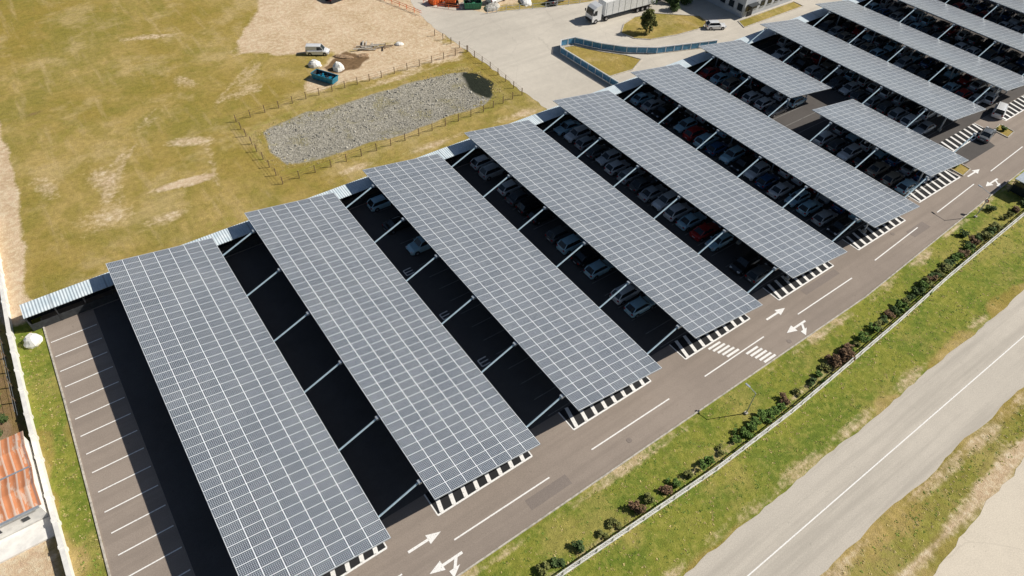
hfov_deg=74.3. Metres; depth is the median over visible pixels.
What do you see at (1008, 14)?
parked car
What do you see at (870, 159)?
parked car
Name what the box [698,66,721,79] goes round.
parked car
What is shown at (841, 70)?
parked car
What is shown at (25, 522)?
rusty roof building
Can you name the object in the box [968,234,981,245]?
shrub
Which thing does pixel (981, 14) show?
parked car
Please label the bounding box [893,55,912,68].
parked car
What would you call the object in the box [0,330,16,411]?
wire fence
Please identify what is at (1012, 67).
parked car
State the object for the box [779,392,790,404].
shrub
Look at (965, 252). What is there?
shrub
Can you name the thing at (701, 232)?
parked car
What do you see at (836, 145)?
parked car
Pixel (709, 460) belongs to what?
shrub
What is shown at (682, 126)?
parked car
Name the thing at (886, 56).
parked car
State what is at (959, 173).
kerb
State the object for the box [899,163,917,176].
parked car
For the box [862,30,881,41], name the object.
parked car
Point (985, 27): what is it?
solar carport
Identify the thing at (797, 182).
parked car
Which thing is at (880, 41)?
parked car
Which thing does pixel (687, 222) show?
parked car
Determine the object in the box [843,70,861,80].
parked car
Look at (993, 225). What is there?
shrub
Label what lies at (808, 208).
parked car
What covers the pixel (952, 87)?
parked car
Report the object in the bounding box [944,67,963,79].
parked car
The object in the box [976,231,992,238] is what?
shrub
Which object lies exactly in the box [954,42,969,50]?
parked car
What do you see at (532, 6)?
yard fence
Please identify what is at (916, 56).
parked car
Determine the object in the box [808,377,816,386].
shrub
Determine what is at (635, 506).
shrub
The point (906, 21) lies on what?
parked car
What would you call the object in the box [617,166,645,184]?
parked car
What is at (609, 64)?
grass island
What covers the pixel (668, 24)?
grass island
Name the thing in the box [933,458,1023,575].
side road
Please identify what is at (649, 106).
parked car
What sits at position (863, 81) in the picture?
parked car
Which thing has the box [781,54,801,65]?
parked car
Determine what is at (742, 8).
office building
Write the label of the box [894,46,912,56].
parked car
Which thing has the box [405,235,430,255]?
parked car
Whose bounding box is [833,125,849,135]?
parked car
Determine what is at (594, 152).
parked car
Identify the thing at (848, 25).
parked car
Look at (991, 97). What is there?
parked car
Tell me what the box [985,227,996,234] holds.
shrub
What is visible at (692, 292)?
solar carport
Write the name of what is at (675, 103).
parked car
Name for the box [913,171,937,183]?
parked car
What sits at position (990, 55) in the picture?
parked car
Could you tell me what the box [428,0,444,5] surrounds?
orange skip container
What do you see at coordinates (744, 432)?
shrub
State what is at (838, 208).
parked car
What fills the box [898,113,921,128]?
parked car
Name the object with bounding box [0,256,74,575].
boundary wall
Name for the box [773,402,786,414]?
shrub
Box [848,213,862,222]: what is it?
parked car
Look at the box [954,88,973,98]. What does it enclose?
parked car
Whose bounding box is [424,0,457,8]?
orange safety barrier
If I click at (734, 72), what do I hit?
parked car
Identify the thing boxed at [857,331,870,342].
shrub
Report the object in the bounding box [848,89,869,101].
parked car
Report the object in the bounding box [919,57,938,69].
parked car
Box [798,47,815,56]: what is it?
parked car
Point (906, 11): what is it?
parked car
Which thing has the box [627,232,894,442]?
manhole covers
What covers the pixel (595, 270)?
parked car
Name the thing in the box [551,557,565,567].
shrub
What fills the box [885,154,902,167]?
parked car
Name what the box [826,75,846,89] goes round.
parked car
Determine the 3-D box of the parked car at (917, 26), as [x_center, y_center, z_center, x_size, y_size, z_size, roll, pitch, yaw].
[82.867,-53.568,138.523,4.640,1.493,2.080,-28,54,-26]
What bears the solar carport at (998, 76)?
on the parking bay asphalt at (385, 474)
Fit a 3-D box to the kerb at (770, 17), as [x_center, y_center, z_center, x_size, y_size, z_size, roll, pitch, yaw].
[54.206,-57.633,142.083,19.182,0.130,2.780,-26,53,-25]
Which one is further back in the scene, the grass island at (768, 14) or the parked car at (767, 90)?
the grass island at (768, 14)
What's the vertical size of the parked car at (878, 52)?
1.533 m
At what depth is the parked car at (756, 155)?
105.55 m
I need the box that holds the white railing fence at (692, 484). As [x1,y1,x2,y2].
[556,213,1023,575]
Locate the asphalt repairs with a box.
[525,222,929,509]
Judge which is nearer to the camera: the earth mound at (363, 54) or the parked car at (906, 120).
the parked car at (906, 120)
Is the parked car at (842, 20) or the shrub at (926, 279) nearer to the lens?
the shrub at (926, 279)
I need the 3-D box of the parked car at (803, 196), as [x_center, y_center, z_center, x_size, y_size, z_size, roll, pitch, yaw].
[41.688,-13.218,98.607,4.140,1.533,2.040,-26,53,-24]
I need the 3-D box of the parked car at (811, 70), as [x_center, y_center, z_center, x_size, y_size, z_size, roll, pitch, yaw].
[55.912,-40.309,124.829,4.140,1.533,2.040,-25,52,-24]
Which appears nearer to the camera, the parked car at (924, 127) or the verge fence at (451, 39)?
the parked car at (924, 127)
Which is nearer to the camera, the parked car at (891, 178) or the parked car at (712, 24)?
the parked car at (891, 178)
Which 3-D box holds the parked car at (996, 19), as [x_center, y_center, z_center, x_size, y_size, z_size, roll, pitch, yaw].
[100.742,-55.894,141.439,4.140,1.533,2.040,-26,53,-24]
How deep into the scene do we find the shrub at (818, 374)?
76.73 m
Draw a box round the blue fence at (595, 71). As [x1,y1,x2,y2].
[560,37,716,85]
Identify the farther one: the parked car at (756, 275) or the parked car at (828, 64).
the parked car at (828, 64)
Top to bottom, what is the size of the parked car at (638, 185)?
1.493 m
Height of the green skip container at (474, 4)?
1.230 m
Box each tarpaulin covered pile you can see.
[23,333,42,348]
[307,59,321,67]
[332,61,344,71]
[520,0,531,6]
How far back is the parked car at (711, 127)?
110.75 m
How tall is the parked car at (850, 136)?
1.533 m
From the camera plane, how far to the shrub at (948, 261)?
90.36 m
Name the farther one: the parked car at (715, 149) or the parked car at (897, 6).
the parked car at (897, 6)
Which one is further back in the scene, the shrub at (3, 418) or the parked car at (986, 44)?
the parked car at (986, 44)
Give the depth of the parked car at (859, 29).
135.91 m
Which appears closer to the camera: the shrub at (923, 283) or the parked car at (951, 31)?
the shrub at (923, 283)
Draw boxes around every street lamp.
[744,383,755,414]
[973,185,990,217]
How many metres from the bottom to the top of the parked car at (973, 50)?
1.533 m
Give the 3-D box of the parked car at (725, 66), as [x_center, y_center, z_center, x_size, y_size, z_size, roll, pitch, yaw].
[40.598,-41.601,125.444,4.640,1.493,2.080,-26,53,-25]
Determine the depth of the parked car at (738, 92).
118.43 m
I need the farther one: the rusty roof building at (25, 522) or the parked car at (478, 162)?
the parked car at (478, 162)
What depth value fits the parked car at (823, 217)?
95.06 m
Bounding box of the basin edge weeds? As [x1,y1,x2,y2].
[248,67,503,170]
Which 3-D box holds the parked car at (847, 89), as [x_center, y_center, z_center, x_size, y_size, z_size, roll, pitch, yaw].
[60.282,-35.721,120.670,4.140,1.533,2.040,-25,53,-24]
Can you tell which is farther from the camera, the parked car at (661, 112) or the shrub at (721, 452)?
the parked car at (661, 112)
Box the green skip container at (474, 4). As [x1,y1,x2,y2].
[463,0,481,8]
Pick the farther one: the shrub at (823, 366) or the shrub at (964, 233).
the shrub at (964, 233)
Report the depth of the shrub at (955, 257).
90.75 m
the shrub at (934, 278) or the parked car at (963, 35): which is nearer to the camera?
the shrub at (934, 278)
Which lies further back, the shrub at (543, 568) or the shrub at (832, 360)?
the shrub at (832, 360)
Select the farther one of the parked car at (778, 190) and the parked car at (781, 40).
the parked car at (781, 40)
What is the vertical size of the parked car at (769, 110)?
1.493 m
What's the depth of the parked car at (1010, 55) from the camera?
130.41 m
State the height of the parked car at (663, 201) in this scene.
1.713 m
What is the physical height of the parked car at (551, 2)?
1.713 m
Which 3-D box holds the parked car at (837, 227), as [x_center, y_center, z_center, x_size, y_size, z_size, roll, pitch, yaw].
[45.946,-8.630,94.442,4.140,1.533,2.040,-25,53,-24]
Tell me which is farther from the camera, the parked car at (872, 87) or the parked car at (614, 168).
the parked car at (872, 87)
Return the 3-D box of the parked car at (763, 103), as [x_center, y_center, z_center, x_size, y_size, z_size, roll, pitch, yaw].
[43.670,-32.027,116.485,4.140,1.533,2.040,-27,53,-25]
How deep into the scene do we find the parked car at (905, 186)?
100.63 m
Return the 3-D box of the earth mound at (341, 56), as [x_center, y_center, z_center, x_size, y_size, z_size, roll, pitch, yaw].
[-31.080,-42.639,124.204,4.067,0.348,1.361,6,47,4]
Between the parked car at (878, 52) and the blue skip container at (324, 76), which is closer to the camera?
the blue skip container at (324, 76)
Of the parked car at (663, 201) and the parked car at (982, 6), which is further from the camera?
the parked car at (982, 6)
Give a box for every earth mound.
[332,54,353,58]
[356,53,368,56]
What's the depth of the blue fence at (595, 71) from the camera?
128.41 m
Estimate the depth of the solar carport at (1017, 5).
139.19 m
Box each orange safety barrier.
[384,0,420,12]
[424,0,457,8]
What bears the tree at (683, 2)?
on the ground at (122, 134)
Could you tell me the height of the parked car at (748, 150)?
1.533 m
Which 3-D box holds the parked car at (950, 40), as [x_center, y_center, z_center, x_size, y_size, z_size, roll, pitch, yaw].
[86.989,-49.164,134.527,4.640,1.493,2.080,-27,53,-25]
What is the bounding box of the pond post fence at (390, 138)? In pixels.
[234,45,522,183]
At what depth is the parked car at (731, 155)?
104.80 m
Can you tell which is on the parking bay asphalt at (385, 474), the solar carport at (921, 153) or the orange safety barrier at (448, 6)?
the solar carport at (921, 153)
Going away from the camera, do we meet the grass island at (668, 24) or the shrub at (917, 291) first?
the shrub at (917, 291)
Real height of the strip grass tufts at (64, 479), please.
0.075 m
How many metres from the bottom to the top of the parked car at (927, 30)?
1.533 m
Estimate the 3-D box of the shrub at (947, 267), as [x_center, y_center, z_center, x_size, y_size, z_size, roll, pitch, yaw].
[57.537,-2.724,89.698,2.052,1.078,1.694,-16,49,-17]
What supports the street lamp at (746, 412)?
on the ground at (122, 134)
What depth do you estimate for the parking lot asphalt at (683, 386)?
71.63 m
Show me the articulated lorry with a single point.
(595, 11)
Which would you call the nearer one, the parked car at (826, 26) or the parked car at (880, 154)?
the parked car at (880, 154)
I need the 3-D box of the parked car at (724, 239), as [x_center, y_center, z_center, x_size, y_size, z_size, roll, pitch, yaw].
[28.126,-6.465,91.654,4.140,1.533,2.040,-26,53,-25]
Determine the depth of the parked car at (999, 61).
128.06 m
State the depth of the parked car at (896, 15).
140.80 m
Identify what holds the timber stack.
on the ground at (122, 134)
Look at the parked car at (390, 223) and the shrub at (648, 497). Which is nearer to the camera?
the shrub at (648, 497)
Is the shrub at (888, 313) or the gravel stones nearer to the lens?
the shrub at (888, 313)
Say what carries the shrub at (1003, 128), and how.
on the grass island at (1007, 132)
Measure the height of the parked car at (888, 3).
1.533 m
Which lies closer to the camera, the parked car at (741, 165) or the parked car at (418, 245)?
the parked car at (418, 245)
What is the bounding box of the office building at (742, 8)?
[707,0,791,17]
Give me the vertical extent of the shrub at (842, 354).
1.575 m
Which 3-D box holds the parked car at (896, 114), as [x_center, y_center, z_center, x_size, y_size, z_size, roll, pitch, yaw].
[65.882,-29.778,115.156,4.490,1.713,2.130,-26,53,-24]
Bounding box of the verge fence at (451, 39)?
[420,28,467,51]
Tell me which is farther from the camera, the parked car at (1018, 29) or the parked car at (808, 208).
the parked car at (1018, 29)
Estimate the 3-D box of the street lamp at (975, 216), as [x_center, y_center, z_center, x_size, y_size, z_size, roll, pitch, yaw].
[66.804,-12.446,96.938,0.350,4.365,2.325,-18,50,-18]
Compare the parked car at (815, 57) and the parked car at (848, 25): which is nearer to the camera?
the parked car at (815, 57)
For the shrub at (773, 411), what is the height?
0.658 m
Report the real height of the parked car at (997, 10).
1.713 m
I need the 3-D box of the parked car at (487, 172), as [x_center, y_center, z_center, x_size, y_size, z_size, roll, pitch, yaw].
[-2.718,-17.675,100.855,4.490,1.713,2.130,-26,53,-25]
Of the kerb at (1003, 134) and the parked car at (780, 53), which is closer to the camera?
the kerb at (1003, 134)
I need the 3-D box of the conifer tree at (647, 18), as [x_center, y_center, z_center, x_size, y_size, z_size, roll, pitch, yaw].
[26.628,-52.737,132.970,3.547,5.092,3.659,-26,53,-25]
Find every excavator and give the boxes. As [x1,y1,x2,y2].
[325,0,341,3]
[444,0,469,6]
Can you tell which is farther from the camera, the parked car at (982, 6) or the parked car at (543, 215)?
the parked car at (982, 6)
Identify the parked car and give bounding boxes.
[366,194,393,211]
[382,215,411,234]
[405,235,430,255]
[470,154,495,170]
[478,162,506,180]
[497,179,523,196]
[505,188,534,206]
[516,196,544,215]
[527,207,555,224]
[545,225,574,243]
[547,0,563,5]
[553,119,581,135]
[556,234,586,254]
[563,124,591,143]
[571,246,601,266]
[574,135,599,150]
[583,259,613,279]
[584,144,610,159]
[595,148,621,166]
[604,159,630,175]
[610,282,641,304]
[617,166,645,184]
[624,296,655,317]
[627,175,657,193]
[629,92,654,105]
[637,184,667,202]
[640,98,665,112]
[651,103,676,118]
[651,190,680,210]
[654,89,664,96]
[660,112,685,126]
[663,95,673,103]
[663,202,693,221]
[672,101,684,109]
[673,117,697,133]
[676,211,706,230]
[682,125,708,141]
[685,109,695,116]
[689,221,720,241]
[693,132,718,149]
[696,115,707,123]
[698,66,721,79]
[705,20,726,29]
[705,141,729,156]
[705,231,733,251]
[707,123,717,130]
[709,72,732,85]
[717,129,728,138]
[719,61,733,71]
[719,145,745,164]
[720,77,743,91]
[729,67,742,77]
[729,84,751,97]
[729,250,760,275]
[731,155,755,172]
[740,73,754,82]
[741,91,762,103]
[741,145,753,153]
[743,160,770,181]
[745,263,772,284]
[751,79,764,88]
[752,152,764,160]
[753,96,775,110]
[754,173,779,189]
[761,84,776,95]
[764,103,787,117]
[766,160,779,170]
[767,181,794,199]
[771,47,792,59]
[773,91,788,101]
[777,36,793,47]
[778,168,791,178]
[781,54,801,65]
[784,188,810,207]
[785,96,806,107]
[788,42,803,53]
[791,56,812,70]
[791,176,804,186]
[796,199,823,216]
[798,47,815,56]
[803,64,823,76]
[807,187,817,193]
[810,53,827,63]
[811,209,837,226]
[812,69,834,82]
[812,130,836,146]
[816,19,835,31]
[818,194,831,204]
[820,59,838,69]
[826,25,843,36]
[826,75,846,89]
[826,138,849,152]
[826,216,854,236]
[831,203,846,213]
[832,15,847,25]
[832,64,849,75]
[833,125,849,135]
[836,31,854,41]
[836,143,862,162]
[838,81,859,95]
[841,20,858,31]
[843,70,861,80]
[846,132,861,142]
[847,37,864,46]
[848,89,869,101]
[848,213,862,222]
[851,25,869,36]
[852,153,876,168]
[856,76,873,87]
[858,42,876,51]
[859,139,875,152]
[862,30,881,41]
[863,95,883,108]
[865,2,882,11]
[865,161,890,177]
[866,82,883,93]
[869,48,886,57]
[872,36,891,47]
[872,147,889,158]
[874,100,896,115]
[876,7,891,15]
[877,87,897,99]
[879,0,895,7]
[880,53,898,62]
[880,171,904,186]
[883,40,901,52]
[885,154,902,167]
[886,107,908,121]
[888,1,906,12]
[888,11,903,20]
[891,94,911,106]
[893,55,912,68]
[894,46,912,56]
[894,178,918,194]
[897,17,912,24]
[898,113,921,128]
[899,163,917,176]
[900,7,916,17]
[902,101,923,113]
[905,64,924,74]
[909,10,926,21]
[909,22,924,30]
[909,51,925,62]
[912,120,936,135]
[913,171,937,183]
[916,69,935,79]
[916,107,937,120]
[919,26,935,34]
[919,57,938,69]
[920,15,936,25]
[930,62,948,74]
[930,74,949,86]
[931,20,950,30]
[931,32,947,39]
[941,36,957,44]
[942,25,960,36]
[942,82,960,92]
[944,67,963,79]
[952,2,966,9]
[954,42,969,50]
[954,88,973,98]
[955,30,972,40]
[957,73,976,85]
[963,0,980,7]
[964,7,978,14]
[965,46,981,54]
[966,34,984,45]
[967,79,988,92]
[967,93,985,104]
[974,1,990,11]
[976,10,990,19]
[976,126,995,142]
[978,38,997,50]
[979,49,997,60]
[983,87,1001,95]
[983,91,998,105]
[986,5,1002,15]
[987,15,1001,23]
[989,56,1007,66]
[992,43,1009,55]
[998,21,1012,28]
[999,9,1014,20]
[1003,50,1021,61]
[1003,63,1018,71]
[1008,12,1023,25]
[1011,25,1023,33]
[1015,56,1023,66]
[1017,68,1023,75]
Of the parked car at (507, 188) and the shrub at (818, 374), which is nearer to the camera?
the shrub at (818, 374)
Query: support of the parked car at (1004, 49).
on the parking bay asphalt at (385, 474)
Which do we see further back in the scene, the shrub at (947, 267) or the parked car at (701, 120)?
the parked car at (701, 120)
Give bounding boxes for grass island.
[565,46,639,75]
[622,14,705,38]
[739,2,800,26]
[952,164,968,174]
[996,125,1012,136]
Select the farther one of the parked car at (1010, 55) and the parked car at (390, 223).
the parked car at (1010, 55)
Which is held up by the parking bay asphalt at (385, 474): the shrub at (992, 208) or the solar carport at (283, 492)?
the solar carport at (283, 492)
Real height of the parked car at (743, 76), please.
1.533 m
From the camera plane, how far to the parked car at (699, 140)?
107.23 m
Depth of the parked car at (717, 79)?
121.15 m
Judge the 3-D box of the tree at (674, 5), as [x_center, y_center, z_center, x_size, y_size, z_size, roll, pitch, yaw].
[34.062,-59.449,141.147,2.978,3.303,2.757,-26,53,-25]
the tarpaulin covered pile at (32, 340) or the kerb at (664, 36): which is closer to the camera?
the tarpaulin covered pile at (32, 340)
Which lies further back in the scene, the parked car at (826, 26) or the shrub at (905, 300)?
the parked car at (826, 26)
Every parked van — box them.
[305,43,329,55]
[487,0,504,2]
[990,101,1008,119]
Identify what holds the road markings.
on the parking lot asphalt at (683, 386)
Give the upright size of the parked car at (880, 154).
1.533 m
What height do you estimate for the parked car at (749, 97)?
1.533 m
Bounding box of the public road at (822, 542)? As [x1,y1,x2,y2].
[684,290,1023,575]
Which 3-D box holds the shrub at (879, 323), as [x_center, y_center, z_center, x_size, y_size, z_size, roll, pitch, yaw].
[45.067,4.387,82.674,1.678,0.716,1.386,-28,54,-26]
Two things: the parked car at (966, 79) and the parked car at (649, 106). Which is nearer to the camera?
the parked car at (649, 106)
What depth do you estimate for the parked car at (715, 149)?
105.99 m
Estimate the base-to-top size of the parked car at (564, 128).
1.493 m
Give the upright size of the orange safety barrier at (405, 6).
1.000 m
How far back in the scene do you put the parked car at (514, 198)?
96.23 m
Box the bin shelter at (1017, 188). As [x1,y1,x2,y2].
[1008,172,1023,197]
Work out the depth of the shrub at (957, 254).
91.23 m
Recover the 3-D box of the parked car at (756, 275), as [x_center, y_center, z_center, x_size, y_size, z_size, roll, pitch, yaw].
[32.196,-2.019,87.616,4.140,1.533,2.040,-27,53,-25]
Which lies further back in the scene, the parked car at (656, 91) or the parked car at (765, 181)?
the parked car at (656, 91)
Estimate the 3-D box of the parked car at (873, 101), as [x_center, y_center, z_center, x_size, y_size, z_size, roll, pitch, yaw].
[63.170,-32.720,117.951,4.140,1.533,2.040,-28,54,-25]
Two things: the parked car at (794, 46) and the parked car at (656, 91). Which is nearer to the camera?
the parked car at (656, 91)
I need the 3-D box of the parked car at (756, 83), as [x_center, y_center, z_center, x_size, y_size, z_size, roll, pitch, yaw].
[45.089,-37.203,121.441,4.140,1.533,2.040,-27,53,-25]
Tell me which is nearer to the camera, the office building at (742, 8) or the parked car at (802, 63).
the parked car at (802, 63)
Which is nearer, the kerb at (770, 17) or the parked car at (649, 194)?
the parked car at (649, 194)
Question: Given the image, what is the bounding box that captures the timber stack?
[353,41,392,49]
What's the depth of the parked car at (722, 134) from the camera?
109.32 m
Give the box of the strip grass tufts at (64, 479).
[16,331,106,575]
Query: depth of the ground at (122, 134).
94.66 m
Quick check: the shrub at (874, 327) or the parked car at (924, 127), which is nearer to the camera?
the shrub at (874, 327)
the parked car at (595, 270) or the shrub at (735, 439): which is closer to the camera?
the shrub at (735, 439)
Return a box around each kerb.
[40,169,1023,575]
[564,45,641,75]
[621,13,706,39]
[738,1,802,27]
[950,164,970,175]
[994,124,1014,137]
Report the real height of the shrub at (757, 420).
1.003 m
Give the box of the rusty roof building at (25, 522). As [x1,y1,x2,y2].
[0,431,54,563]
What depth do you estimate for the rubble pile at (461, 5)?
139.57 m
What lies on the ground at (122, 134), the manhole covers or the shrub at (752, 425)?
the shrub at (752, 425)
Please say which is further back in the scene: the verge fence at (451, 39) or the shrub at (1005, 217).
the verge fence at (451, 39)
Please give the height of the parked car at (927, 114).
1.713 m
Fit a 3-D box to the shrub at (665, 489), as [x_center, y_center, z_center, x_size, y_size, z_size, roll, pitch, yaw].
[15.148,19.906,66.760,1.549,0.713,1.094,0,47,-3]
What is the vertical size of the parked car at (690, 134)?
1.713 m
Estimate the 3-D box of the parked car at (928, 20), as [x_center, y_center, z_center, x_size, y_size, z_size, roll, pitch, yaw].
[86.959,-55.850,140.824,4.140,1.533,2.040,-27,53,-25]
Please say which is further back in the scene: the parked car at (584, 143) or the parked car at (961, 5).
the parked car at (961, 5)
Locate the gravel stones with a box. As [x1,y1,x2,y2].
[266,73,483,162]
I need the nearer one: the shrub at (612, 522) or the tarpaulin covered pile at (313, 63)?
the shrub at (612, 522)
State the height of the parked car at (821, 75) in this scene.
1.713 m
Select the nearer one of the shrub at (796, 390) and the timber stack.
the shrub at (796, 390)
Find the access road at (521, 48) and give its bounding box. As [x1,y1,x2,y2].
[411,0,841,108]
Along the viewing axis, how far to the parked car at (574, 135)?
107.50 m
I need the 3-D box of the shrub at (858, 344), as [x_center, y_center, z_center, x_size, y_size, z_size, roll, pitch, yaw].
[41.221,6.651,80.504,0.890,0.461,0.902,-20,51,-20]
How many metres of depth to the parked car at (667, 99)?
116.25 m
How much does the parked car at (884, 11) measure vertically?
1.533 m
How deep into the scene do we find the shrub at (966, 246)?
92.62 m
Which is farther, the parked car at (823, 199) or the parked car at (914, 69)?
the parked car at (914, 69)
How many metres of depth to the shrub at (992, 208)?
98.58 m
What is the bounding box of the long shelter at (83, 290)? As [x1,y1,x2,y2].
[19,0,880,330]
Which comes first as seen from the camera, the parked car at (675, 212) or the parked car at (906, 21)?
the parked car at (675, 212)
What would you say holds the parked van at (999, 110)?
on the parking lot asphalt at (683, 386)
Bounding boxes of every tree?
[640,8,657,33]
[670,0,680,11]
[680,0,692,4]
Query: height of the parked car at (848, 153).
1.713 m
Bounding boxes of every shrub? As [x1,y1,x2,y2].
[0,413,8,423]
[535,560,550,575]
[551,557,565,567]
[571,540,584,552]
[597,529,609,539]
[606,517,621,529]
[628,500,647,514]
[644,492,655,503]
[657,485,672,494]
[665,477,680,486]
[683,469,693,478]
[698,455,715,470]
[716,444,725,455]
[732,426,750,437]
[732,435,741,442]
[746,420,757,438]
[750,410,765,424]
[757,409,774,422]
[763,407,776,415]
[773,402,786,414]
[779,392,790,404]
[791,388,801,396]
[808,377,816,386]
[815,370,825,382]
[818,363,831,372]
[825,354,841,367]
[833,348,855,362]
[844,343,854,356]
[853,341,860,346]
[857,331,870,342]
[868,322,879,331]
[873,319,884,329]
[880,315,888,323]
[884,309,895,317]
[889,306,901,314]
[895,299,908,312]
[902,297,910,303]
[905,294,916,300]
[911,287,925,295]
[918,280,932,294]
[921,277,932,286]
[926,275,938,281]
[928,272,941,277]
[935,268,945,276]
[938,262,953,271]
[943,259,956,265]
[950,254,963,265]
[954,252,964,257]
[957,249,970,257]
[959,229,970,236]
[963,244,975,252]
[965,240,975,248]
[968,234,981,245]
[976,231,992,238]
[976,233,982,241]
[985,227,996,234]
[986,204,997,210]
[990,223,999,230]
[996,125,1008,130]
[998,215,1008,219]
[1011,205,1020,212]
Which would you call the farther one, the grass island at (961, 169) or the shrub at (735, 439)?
the grass island at (961, 169)
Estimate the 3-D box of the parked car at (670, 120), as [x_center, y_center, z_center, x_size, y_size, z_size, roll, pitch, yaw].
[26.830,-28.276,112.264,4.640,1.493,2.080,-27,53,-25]
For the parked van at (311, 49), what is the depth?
123.71 m
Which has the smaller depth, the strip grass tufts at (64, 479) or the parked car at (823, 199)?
the strip grass tufts at (64, 479)
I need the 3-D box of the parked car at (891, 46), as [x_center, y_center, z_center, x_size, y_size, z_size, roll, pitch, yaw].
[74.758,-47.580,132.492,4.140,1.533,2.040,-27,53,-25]
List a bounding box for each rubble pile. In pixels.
[457,2,464,8]
[485,2,499,11]
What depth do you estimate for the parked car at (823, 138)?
108.62 m
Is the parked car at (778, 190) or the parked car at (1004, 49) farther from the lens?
the parked car at (1004, 49)
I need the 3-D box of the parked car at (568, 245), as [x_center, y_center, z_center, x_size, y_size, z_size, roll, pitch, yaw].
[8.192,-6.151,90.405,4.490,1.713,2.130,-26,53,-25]
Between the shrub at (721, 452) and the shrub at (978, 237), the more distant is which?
the shrub at (978, 237)
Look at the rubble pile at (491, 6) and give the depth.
139.59 m
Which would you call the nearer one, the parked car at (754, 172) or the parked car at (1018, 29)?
the parked car at (754, 172)
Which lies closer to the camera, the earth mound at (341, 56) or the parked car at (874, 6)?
the earth mound at (341, 56)
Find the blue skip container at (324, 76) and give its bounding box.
[310,68,338,84]
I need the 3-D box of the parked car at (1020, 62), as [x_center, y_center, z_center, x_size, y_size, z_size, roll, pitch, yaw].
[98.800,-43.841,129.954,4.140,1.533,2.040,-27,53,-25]
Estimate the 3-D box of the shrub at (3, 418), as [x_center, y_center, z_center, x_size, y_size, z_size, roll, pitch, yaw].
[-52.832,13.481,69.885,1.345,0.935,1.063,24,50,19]
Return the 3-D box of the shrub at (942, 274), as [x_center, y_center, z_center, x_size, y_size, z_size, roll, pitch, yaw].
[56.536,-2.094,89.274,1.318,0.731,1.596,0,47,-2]
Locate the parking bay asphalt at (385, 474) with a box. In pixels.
[93,0,1023,575]
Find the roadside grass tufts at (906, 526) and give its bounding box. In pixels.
[841,405,1023,575]
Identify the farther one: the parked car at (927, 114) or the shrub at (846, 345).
the parked car at (927, 114)
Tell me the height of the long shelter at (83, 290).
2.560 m
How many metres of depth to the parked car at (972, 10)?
143.12 m
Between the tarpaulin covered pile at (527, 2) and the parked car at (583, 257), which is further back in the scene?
the tarpaulin covered pile at (527, 2)
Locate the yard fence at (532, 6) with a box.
[487,0,584,13]
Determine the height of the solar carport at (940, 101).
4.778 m
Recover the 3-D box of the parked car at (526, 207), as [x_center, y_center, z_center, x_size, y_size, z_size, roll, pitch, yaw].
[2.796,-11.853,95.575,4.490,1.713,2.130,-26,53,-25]
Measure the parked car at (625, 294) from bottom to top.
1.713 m
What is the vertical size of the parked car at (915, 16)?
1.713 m
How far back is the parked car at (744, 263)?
88.14 m
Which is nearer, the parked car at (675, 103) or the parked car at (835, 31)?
the parked car at (675, 103)
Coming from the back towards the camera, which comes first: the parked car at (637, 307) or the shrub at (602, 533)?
the parked car at (637, 307)
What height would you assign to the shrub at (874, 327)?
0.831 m
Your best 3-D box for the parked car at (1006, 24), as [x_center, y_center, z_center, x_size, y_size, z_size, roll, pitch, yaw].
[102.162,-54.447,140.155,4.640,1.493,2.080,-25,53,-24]
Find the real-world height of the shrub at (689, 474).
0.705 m
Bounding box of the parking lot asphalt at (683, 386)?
[41,0,1023,575]
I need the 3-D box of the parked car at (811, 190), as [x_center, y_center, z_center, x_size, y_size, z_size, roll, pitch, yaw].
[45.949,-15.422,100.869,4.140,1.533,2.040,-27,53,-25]
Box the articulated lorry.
[585,0,655,23]
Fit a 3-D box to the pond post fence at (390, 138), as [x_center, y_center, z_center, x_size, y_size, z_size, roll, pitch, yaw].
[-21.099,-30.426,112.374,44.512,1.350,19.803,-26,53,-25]
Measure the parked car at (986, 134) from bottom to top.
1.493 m
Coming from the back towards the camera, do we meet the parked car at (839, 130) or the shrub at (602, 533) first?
the parked car at (839, 130)
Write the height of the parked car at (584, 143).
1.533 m
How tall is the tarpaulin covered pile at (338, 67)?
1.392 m
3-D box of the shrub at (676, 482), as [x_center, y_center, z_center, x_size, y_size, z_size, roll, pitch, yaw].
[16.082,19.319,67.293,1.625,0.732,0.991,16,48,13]
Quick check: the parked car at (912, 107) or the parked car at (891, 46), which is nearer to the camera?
the parked car at (912, 107)
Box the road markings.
[51,0,1023,575]
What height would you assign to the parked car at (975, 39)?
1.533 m
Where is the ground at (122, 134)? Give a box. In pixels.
[0,0,1023,575]
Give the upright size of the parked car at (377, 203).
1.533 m
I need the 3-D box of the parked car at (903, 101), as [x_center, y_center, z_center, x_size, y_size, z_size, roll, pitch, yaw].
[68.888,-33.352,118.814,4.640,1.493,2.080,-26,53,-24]
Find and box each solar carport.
[106,229,421,575]
[244,184,563,499]
[362,145,680,410]
[464,112,776,338]
[553,82,858,280]
[631,56,928,232]
[698,28,840,107]
[760,11,992,131]
[812,86,975,182]
[815,0,1023,94]
[884,0,1023,51]
[962,0,1023,16]
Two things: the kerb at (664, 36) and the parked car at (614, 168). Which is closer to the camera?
the parked car at (614, 168)
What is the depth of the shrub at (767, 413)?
72.89 m
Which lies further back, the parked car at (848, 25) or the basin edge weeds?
the parked car at (848, 25)
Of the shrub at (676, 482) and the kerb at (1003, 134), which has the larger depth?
the kerb at (1003, 134)
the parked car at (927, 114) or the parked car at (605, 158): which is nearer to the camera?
the parked car at (605, 158)
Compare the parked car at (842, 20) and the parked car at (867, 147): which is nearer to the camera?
the parked car at (867, 147)

